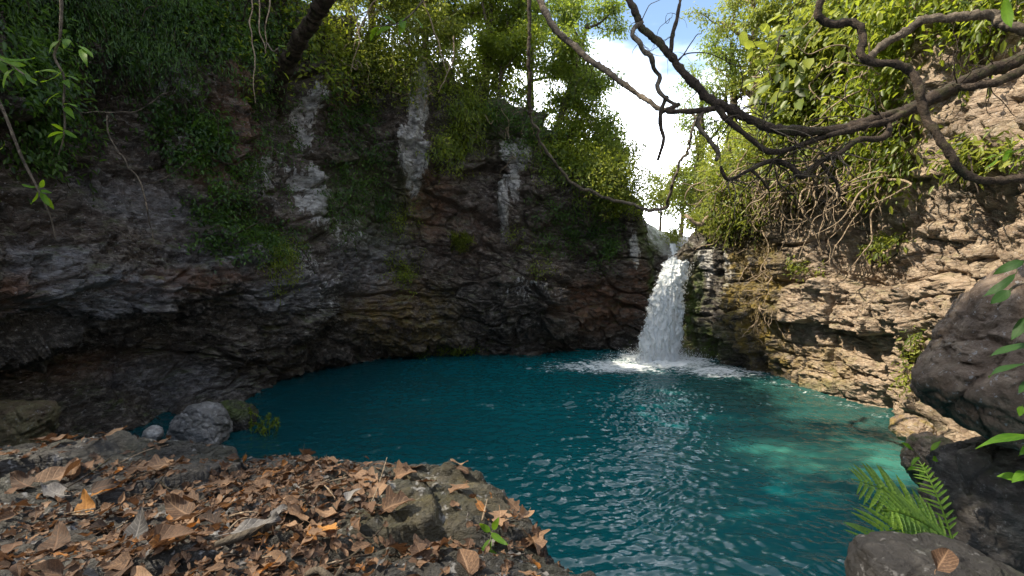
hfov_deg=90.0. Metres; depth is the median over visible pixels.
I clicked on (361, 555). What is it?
twig
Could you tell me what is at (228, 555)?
twig
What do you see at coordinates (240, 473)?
fallen leaf
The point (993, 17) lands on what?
tree branch
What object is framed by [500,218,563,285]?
creeper
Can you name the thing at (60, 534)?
fallen leaf
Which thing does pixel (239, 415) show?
boulder
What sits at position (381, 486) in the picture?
fallen leaf
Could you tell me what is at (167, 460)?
fallen leaf
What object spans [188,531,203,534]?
fallen leaf
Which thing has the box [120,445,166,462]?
twig
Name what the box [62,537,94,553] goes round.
fallen leaf
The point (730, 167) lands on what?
creeper
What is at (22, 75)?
leafy twig
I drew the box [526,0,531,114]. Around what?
liana
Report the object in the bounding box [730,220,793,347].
creeper
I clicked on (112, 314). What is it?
cliff
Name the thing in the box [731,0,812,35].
tree
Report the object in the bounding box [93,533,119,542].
fallen leaf
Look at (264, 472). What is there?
fallen leaf
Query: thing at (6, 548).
fallen leaf
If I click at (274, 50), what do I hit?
leafy twig
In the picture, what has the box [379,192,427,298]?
creeper
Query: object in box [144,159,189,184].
vine twig
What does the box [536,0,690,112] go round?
tree branch
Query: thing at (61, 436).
fallen leaf
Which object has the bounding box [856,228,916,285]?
creeper
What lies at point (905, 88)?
tree
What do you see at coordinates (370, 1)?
tree
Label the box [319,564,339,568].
fallen leaf
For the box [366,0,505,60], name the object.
tree
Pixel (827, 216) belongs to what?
hanging root
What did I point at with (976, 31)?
creeper
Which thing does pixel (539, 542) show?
fallen leaf
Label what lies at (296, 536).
fallen leaf
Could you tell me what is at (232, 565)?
fallen leaf
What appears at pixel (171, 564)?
fallen leaf
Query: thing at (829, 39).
creeper
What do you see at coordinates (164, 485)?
twig
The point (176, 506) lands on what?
fallen leaf
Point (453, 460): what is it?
fallen leaf
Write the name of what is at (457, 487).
fallen leaf
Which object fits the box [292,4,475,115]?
shrub
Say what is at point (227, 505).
fallen leaf
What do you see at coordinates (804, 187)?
creeper
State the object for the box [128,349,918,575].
pool water
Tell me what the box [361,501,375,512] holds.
fallen leaf
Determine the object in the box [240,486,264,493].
fallen leaf
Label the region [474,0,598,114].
tree
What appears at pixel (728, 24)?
tree
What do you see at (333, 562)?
twig
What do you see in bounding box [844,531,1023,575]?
boulder
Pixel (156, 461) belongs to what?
fallen leaf
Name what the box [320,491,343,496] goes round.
fallen leaf
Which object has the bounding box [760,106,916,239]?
creeper
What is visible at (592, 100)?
tree
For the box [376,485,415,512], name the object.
fallen leaf
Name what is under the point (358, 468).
fallen leaf
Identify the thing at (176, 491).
fallen leaf
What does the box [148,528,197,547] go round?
fallen leaf
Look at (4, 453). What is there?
fallen leaf
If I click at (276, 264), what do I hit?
creeper
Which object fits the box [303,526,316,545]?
fallen leaf
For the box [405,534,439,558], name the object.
fallen leaf
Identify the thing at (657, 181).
tree
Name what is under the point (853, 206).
hanging root
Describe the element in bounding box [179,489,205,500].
fallen leaf
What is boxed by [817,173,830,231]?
hanging root
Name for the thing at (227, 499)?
fallen leaf
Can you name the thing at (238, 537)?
driftwood
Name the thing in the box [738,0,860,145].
creeper
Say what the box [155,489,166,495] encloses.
fallen leaf
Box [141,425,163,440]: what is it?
boulder
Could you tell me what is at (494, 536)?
seedling
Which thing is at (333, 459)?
fallen leaf
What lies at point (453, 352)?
creeper
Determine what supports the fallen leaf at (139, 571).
on the leaf litter
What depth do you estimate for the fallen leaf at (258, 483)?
1.65 m
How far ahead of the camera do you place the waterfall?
16.73 m
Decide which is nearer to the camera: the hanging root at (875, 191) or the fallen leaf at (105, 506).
the fallen leaf at (105, 506)
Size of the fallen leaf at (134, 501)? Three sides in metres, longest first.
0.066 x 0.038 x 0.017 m
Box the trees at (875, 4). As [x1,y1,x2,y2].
[132,0,986,196]
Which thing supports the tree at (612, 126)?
on the cliff
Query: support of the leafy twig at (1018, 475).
attached to the cliff
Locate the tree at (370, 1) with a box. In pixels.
[337,0,457,46]
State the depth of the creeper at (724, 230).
15.26 m
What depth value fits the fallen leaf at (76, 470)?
1.86 m
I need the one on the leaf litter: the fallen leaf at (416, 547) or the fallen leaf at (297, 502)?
the fallen leaf at (297, 502)
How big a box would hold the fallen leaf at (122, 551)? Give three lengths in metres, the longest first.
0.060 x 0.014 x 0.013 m
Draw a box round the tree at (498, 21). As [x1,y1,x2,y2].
[431,0,539,99]
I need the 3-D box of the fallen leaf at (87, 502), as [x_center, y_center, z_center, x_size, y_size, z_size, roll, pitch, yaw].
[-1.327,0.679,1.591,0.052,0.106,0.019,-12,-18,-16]
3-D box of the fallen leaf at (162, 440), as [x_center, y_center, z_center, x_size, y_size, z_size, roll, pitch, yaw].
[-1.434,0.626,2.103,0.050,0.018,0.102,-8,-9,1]
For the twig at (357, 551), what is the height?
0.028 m
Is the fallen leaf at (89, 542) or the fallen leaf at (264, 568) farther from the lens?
the fallen leaf at (89, 542)
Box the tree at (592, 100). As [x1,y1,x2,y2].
[532,56,620,142]
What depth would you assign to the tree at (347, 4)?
16.45 m
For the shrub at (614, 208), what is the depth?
17.88 m
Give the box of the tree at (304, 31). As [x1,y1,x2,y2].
[269,0,335,119]
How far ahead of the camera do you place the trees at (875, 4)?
13.90 m
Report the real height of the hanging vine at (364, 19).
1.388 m
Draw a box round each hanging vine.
[249,0,255,102]
[258,0,265,53]
[264,0,270,51]
[351,6,359,71]
[353,0,375,48]
[423,1,446,72]
[438,36,454,92]
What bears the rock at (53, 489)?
on the rock ledge
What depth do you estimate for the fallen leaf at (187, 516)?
1.35 m
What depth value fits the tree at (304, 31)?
11.96 m
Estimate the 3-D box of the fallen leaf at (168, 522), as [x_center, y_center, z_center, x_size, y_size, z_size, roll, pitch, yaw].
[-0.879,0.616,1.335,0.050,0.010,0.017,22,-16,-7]
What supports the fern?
on the boulder at (884, 553)
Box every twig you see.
[0,56,36,87]
[0,101,55,239]
[36,0,92,154]
[64,508,95,514]
[66,458,109,487]
[70,502,111,515]
[80,92,167,113]
[106,115,153,241]
[108,458,140,477]
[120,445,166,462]
[131,472,166,494]
[139,466,173,475]
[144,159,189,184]
[155,477,179,490]
[221,517,250,538]
[222,554,241,557]
[229,511,259,516]
[264,42,288,59]
[301,477,348,493]
[304,566,344,575]
[308,484,334,497]
[326,559,350,564]
[329,548,361,569]
[335,553,371,564]
[352,525,383,539]
[370,0,423,41]
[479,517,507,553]
[901,441,940,489]
[975,405,1023,482]
[983,129,1023,173]
[983,260,1023,393]
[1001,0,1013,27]
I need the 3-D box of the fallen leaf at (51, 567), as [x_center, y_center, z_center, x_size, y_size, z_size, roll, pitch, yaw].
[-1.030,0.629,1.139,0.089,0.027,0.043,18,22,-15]
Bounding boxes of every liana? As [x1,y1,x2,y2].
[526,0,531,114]
[529,114,697,211]
[814,0,1023,185]
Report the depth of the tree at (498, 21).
18.57 m
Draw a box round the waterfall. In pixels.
[606,244,716,367]
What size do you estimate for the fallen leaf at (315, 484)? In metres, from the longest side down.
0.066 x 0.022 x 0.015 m
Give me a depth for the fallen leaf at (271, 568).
1.19 m
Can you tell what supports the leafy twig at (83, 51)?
attached to the cliff
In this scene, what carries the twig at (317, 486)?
on the rock ledge
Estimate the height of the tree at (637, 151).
2.859 m
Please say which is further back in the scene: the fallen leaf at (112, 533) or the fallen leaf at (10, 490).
the fallen leaf at (10, 490)
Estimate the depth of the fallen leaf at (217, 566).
1.18 m
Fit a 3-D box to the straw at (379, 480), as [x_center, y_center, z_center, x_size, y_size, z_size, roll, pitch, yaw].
[-0.427,0.615,1.665,0.012,0.019,0.382,0,3,-6]
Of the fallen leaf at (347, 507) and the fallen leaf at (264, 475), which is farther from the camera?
the fallen leaf at (264, 475)
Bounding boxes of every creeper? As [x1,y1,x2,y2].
[0,0,128,205]
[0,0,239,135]
[122,69,268,194]
[137,0,342,108]
[168,166,281,273]
[229,125,314,273]
[233,44,326,212]
[256,225,309,305]
[299,52,406,219]
[311,154,397,257]
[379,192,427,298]
[412,342,487,360]
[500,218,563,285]
[523,185,626,277]
[660,204,708,248]
[678,91,833,251]
[681,158,781,252]
[704,135,862,258]
[709,126,907,243]
[725,24,914,221]
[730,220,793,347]
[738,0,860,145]
[750,0,922,105]
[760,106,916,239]
[769,255,840,282]
[795,0,944,266]
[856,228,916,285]
[888,325,930,398]
[908,127,1023,194]
[910,0,1023,105]
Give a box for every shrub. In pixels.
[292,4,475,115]
[415,60,508,183]
[468,87,567,176]
[512,109,637,218]
[529,81,632,192]
[563,128,665,219]
[587,180,661,226]
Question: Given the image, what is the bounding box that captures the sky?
[303,0,795,235]
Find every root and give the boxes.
[684,204,720,226]
[801,202,822,255]
[812,141,829,190]
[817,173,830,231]
[820,169,828,229]
[821,189,862,265]
[823,195,834,239]
[823,197,832,243]
[828,212,851,262]
[832,167,844,232]
[849,182,863,227]
[867,152,876,203]
[874,179,881,215]
[898,124,904,175]
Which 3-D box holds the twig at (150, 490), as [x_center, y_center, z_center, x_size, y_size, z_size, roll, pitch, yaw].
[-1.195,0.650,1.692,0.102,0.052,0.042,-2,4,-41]
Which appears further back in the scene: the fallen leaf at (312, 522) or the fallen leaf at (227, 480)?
the fallen leaf at (227, 480)
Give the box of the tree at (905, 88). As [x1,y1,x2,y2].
[901,57,914,104]
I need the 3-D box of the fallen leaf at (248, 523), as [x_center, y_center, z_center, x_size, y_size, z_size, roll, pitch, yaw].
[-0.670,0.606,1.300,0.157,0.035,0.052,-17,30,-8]
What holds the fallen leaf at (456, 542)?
on the leaf litter
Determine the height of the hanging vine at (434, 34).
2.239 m
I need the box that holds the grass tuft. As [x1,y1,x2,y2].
[447,230,475,254]
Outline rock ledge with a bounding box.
[0,430,595,575]
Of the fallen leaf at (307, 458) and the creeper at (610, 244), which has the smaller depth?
the fallen leaf at (307, 458)
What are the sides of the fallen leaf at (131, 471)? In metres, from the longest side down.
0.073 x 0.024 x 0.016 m
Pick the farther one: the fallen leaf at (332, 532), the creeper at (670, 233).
the creeper at (670, 233)
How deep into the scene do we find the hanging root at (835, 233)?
11.32 m
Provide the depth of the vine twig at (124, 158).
6.93 m
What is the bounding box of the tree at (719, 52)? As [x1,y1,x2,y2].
[676,23,759,192]
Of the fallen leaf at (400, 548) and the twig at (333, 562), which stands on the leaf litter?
the fallen leaf at (400, 548)
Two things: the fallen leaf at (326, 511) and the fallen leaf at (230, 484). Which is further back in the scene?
the fallen leaf at (230, 484)
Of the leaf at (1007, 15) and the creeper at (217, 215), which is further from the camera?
the creeper at (217, 215)
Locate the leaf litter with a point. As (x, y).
(359, 497)
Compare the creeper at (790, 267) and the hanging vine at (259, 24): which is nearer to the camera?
the hanging vine at (259, 24)
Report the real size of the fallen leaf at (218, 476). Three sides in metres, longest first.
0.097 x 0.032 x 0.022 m
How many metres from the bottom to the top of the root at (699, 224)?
0.993 m
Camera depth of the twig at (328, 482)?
1.68 m
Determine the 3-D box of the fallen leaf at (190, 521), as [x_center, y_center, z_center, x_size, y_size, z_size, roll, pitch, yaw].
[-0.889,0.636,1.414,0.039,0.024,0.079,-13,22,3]
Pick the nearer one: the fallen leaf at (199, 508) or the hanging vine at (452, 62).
the fallen leaf at (199, 508)
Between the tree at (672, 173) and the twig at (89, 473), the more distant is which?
the tree at (672, 173)
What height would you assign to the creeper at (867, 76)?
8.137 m
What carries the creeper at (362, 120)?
attached to the cliff
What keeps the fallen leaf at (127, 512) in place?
on the rock ledge
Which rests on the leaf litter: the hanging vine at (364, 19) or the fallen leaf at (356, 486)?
the fallen leaf at (356, 486)
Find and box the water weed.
[248,406,281,436]
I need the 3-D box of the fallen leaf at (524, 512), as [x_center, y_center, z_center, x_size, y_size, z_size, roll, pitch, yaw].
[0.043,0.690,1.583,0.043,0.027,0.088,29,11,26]
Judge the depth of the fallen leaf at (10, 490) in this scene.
1.63 m
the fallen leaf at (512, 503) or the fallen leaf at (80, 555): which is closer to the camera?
the fallen leaf at (80, 555)
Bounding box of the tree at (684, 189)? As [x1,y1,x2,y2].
[660,131,725,234]
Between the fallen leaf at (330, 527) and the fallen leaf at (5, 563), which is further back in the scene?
the fallen leaf at (330, 527)
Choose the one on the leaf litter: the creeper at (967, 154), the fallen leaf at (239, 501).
the fallen leaf at (239, 501)
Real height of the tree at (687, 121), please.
8.429 m
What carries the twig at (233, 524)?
on the rock ledge
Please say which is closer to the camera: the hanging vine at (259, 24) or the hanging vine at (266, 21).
the hanging vine at (266, 21)
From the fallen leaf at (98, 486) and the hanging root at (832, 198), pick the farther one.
the hanging root at (832, 198)
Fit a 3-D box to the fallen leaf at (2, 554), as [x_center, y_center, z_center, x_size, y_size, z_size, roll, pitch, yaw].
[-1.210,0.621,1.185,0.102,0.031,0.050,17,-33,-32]
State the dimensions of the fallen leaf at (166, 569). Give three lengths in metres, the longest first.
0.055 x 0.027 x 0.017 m
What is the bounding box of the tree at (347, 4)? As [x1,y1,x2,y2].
[332,0,440,41]
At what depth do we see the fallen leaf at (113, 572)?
1.16 m
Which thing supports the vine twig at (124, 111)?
attached to the cliff
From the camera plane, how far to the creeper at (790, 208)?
12.25 m
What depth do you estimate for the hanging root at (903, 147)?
9.35 m
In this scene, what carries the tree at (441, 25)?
on the cliff
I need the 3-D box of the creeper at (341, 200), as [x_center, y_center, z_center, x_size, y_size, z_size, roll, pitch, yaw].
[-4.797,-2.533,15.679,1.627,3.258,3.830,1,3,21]
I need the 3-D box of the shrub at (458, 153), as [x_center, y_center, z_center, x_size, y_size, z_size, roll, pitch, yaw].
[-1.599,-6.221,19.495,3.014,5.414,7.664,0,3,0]
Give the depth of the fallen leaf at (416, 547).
1.25 m
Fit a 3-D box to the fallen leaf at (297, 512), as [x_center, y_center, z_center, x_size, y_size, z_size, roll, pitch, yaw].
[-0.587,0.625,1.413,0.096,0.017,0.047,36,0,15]
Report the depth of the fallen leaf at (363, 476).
1.70 m
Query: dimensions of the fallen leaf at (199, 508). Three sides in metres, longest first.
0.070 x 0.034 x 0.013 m
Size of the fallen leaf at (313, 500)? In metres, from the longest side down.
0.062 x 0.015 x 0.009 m
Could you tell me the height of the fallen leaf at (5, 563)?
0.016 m
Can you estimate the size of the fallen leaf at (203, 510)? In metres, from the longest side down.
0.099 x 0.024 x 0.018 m
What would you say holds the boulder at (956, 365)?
on the boulder at (987, 504)
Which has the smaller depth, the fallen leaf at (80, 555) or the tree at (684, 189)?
the fallen leaf at (80, 555)
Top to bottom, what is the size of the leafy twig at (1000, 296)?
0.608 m
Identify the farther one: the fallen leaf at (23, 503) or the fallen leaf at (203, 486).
the fallen leaf at (203, 486)
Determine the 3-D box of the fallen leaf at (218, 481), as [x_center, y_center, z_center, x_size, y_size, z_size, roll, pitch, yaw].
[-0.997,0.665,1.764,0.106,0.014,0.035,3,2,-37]
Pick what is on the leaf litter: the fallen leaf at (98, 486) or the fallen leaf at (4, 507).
the fallen leaf at (4, 507)
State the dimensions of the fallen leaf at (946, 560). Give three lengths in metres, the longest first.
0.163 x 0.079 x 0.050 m
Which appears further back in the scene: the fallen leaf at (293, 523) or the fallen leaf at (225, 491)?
the fallen leaf at (225, 491)
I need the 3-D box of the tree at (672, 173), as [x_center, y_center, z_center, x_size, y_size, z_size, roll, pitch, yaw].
[9.156,-4.418,26.815,3.190,4.738,3.517,0,3,0]
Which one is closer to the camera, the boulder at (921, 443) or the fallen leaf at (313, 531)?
the fallen leaf at (313, 531)
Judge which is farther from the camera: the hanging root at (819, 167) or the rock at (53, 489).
the hanging root at (819, 167)
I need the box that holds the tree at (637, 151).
[592,127,652,174]
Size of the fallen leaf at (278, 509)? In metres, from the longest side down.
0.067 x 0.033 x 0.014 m
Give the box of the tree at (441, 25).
[360,0,497,99]
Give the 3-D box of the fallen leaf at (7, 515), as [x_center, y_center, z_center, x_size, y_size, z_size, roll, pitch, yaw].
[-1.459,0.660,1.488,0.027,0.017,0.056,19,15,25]
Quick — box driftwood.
[214,522,276,547]
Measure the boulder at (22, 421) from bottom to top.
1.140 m
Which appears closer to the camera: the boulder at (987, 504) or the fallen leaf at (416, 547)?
the fallen leaf at (416, 547)
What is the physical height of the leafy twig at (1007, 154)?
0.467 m
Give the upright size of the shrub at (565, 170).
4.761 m
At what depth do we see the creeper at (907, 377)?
9.80 m
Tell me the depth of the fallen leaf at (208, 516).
1.37 m
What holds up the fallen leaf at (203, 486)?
on the leaf litter
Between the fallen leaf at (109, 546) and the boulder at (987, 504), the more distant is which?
the boulder at (987, 504)
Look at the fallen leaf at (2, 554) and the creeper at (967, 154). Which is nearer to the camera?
the fallen leaf at (2, 554)
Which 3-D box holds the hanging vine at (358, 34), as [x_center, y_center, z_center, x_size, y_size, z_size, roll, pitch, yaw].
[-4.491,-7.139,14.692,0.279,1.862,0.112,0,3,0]
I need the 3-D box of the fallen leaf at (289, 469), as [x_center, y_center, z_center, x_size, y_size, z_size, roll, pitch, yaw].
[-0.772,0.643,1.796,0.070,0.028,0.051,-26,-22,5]
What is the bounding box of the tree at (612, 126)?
[580,99,635,162]
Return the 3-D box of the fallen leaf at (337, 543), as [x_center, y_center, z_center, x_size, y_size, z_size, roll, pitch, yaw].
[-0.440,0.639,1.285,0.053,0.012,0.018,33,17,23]
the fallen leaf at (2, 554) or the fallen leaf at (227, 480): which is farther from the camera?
the fallen leaf at (227, 480)
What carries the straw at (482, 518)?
on the rock ledge
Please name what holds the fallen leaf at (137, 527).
on the leaf litter
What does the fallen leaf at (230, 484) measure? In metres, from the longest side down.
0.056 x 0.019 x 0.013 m
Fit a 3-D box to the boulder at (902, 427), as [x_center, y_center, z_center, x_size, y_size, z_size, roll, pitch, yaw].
[6.819,2.421,8.726,0.584,0.501,0.712,0,3,0]
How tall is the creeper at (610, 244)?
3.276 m
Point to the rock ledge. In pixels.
(430, 514)
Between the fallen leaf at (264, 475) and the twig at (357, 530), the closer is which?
the twig at (357, 530)
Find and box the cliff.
[0,0,1023,441]
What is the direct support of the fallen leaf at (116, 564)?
on the leaf litter
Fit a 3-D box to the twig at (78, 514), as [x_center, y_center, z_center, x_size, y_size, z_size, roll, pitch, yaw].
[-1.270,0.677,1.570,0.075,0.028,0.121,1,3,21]
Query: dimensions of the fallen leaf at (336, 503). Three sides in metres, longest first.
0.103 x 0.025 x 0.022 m
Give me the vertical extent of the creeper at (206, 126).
2.887 m
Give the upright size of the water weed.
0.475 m
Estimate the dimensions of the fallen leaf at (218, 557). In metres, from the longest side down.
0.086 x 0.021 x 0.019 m
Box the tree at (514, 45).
[464,4,553,109]
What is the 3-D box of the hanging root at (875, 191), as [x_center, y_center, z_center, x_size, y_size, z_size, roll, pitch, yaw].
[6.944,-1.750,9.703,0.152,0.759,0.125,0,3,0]
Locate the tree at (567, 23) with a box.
[519,0,632,152]
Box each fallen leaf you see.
[0,449,17,454]
[0,504,14,510]
[0,511,19,520]
[0,551,12,561]
[0,560,10,568]
[1,540,22,552]
[4,487,18,493]
[6,500,30,506]
[10,470,36,488]
[26,559,63,575]
[31,433,56,439]
[34,458,81,482]
[37,521,70,555]
[41,433,67,440]
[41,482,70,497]
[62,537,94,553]
[63,540,95,546]
[64,458,80,477]
[73,552,95,557]
[74,489,94,515]
[82,460,93,468]
[84,537,128,558]
[87,519,116,529]
[90,478,119,492]
[91,482,121,495]
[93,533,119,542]
[97,502,113,514]
[100,551,135,569]
[101,533,125,543]
[104,553,138,575]
[105,425,126,435]
[105,527,118,543]
[110,548,134,554]
[118,492,124,504]
[122,509,137,517]
[123,468,137,475]
[123,507,147,541]
[126,497,138,506]
[128,454,174,470]
[130,565,151,575]
[142,524,195,548]
[147,463,173,470]
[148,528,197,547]
[154,437,171,442]
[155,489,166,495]
[159,560,175,575]
[162,565,178,575]
[163,457,172,464]
[164,493,195,518]
[165,512,201,523]
[166,487,196,494]
[166,521,185,525]
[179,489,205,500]
[180,510,198,523]
[187,518,199,527]
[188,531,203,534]
[190,505,222,515]
[193,484,218,489]
[196,504,214,510]
[197,509,221,523]
[202,562,225,575]
[205,469,221,478]
[205,478,235,484]
[214,495,235,505]
[215,511,281,536]
[215,551,223,562]
[219,478,234,486]
[220,488,232,494]
[220,498,234,509]
[221,482,236,486]
[225,562,239,568]
[236,469,247,479]
[237,493,247,504]
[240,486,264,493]
[247,479,269,487]
[250,467,274,485]
[253,556,279,574]
[257,469,281,478]
[258,550,285,566]
[262,485,274,502]
[268,549,285,569]
[270,504,287,515]
[279,496,302,505]
[279,520,303,530]
[285,500,302,508]
[287,468,300,474]
[288,502,309,522]
[290,533,299,541]
[290,541,303,553]
[295,454,314,461]
[296,527,324,549]
[299,444,315,456]
[299,495,311,505]
[302,524,321,536]
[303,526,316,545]
[303,526,328,536]
[308,482,327,487]
[310,496,316,508]
[310,504,337,516]
[310,519,321,526]
[318,523,338,530]
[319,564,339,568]
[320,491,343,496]
[326,455,338,462]
[326,484,350,490]
[326,526,337,537]
[330,534,341,547]
[332,498,339,509]
[341,503,355,511]
[343,488,361,501]
[347,483,365,488]
[347,541,374,550]
[348,466,360,471]
[350,466,379,481]
[358,480,370,487]
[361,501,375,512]
[369,478,386,497]
[375,555,387,568]
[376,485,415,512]
[384,534,409,557]
[393,460,416,478]
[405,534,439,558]
[408,538,432,565]
[431,536,450,549]
[448,481,468,492]
[449,459,466,464]
[451,539,466,546]
[455,465,468,473]
[457,548,478,575]
[475,497,485,511]
[489,506,511,526]
[505,497,519,511]
[518,504,534,518]
[522,528,550,554]
[931,548,958,572]
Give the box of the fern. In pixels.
[844,460,957,538]
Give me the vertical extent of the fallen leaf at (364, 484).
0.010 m
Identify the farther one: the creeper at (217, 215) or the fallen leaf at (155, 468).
the creeper at (217, 215)
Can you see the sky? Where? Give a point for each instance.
(619, 54)
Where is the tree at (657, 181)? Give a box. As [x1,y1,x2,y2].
[640,163,681,230]
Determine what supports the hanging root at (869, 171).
hanging from the creeper at (831, 181)
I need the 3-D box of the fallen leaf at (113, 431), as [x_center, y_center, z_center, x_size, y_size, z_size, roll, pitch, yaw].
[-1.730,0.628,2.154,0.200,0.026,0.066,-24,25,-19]
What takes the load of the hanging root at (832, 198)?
hanging from the creeper at (831, 181)
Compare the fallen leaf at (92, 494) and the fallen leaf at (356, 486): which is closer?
the fallen leaf at (356, 486)
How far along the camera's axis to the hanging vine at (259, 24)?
6.95 m
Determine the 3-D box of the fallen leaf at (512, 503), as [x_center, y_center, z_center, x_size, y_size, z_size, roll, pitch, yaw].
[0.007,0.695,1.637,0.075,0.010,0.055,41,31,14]
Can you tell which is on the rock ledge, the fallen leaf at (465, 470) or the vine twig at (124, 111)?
the fallen leaf at (465, 470)
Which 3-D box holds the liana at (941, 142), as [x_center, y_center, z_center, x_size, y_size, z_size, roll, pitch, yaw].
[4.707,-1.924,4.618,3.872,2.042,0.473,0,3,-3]
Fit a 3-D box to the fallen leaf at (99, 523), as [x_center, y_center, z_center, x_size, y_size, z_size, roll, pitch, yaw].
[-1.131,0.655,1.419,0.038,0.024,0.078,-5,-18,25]
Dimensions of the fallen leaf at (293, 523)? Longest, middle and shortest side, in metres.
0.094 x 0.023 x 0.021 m
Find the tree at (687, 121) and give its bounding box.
[663,59,741,218]
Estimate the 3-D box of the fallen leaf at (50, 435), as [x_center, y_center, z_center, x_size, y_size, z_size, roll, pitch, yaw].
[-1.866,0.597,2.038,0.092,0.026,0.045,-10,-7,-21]
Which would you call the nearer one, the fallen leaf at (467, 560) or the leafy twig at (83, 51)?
the fallen leaf at (467, 560)
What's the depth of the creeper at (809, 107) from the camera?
11.48 m
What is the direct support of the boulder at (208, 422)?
in the pool water
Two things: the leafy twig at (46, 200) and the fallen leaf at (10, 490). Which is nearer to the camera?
the fallen leaf at (10, 490)
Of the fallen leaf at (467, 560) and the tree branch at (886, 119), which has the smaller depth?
the fallen leaf at (467, 560)
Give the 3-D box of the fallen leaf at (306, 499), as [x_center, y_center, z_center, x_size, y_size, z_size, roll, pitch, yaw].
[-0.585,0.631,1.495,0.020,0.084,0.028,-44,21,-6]
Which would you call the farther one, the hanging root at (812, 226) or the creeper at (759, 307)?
the creeper at (759, 307)
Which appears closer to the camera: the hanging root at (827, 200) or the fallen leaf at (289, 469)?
the fallen leaf at (289, 469)
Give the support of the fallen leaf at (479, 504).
on the rock ledge
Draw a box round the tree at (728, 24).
[680,0,814,115]
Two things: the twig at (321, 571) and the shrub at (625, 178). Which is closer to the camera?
the twig at (321, 571)
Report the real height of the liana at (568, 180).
2.327 m
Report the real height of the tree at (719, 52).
9.298 m
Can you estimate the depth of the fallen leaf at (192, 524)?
1.30 m
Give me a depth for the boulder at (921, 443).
6.18 m
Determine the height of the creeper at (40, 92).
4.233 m
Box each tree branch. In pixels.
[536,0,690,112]
[623,0,1023,223]
[868,9,1023,57]
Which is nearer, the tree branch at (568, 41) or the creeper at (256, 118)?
the tree branch at (568, 41)
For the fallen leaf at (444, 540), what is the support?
on the leaf litter
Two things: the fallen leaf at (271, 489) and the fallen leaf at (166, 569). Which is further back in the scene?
the fallen leaf at (271, 489)
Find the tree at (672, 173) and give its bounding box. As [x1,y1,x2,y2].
[655,160,695,236]
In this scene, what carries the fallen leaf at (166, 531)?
on the leaf litter
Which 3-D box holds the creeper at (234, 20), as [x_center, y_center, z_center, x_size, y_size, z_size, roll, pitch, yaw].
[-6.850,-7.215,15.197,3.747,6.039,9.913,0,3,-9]
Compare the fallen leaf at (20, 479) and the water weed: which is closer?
the fallen leaf at (20, 479)
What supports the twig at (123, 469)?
on the rock ledge
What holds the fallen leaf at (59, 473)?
on the leaf litter
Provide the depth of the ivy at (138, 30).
9.97 m
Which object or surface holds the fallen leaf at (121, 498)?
on the leaf litter
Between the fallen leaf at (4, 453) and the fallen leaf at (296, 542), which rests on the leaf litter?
the fallen leaf at (296, 542)
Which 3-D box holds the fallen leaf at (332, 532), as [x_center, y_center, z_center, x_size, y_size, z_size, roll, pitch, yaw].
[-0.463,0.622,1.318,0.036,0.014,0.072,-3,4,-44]
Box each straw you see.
[371,458,386,500]
[481,499,487,520]
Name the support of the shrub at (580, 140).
on the cliff
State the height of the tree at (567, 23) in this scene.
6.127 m
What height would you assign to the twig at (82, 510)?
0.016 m
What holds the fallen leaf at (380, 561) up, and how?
on the leaf litter
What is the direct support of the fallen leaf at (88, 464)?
on the rock ledge
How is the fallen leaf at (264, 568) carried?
on the rock ledge
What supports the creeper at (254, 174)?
attached to the cliff
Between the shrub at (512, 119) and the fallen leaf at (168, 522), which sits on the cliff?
the shrub at (512, 119)
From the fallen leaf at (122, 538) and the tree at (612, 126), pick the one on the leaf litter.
the fallen leaf at (122, 538)
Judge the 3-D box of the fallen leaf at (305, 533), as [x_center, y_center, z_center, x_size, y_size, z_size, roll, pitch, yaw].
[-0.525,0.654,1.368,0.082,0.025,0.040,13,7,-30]
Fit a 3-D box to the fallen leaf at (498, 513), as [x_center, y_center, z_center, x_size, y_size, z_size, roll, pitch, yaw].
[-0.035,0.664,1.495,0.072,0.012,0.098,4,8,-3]
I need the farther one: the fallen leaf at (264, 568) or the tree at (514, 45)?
the tree at (514, 45)
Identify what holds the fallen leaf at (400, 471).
on the rock ledge
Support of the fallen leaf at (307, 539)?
on the leaf litter
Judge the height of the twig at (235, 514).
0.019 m
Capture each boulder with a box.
[0,399,61,446]
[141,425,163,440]
[166,401,232,443]
[220,399,258,431]
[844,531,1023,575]
[888,413,936,441]
[900,431,953,486]
[909,259,1023,450]
[911,436,1023,573]
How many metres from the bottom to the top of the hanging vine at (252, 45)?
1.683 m
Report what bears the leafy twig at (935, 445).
attached to the cliff
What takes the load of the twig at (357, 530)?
on the rock ledge
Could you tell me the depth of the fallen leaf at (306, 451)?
2.04 m
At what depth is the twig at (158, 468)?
1.77 m
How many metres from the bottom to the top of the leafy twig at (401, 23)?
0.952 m
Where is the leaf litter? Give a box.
[0,435,571,575]
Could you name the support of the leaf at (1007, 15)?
attached to the cliff
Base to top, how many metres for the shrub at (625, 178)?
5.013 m
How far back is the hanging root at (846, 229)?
10.56 m
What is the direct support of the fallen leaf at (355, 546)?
on the rock ledge
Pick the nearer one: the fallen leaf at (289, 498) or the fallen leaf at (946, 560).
the fallen leaf at (289, 498)
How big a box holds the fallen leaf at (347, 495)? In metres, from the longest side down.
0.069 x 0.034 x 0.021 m
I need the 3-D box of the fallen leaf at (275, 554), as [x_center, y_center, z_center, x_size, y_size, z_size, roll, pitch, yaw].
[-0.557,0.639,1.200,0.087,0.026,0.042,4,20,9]
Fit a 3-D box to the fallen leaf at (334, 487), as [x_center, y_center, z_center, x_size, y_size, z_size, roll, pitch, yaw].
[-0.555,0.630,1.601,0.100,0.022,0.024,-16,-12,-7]
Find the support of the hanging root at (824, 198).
hanging from the creeper at (831, 181)
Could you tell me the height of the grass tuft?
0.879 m

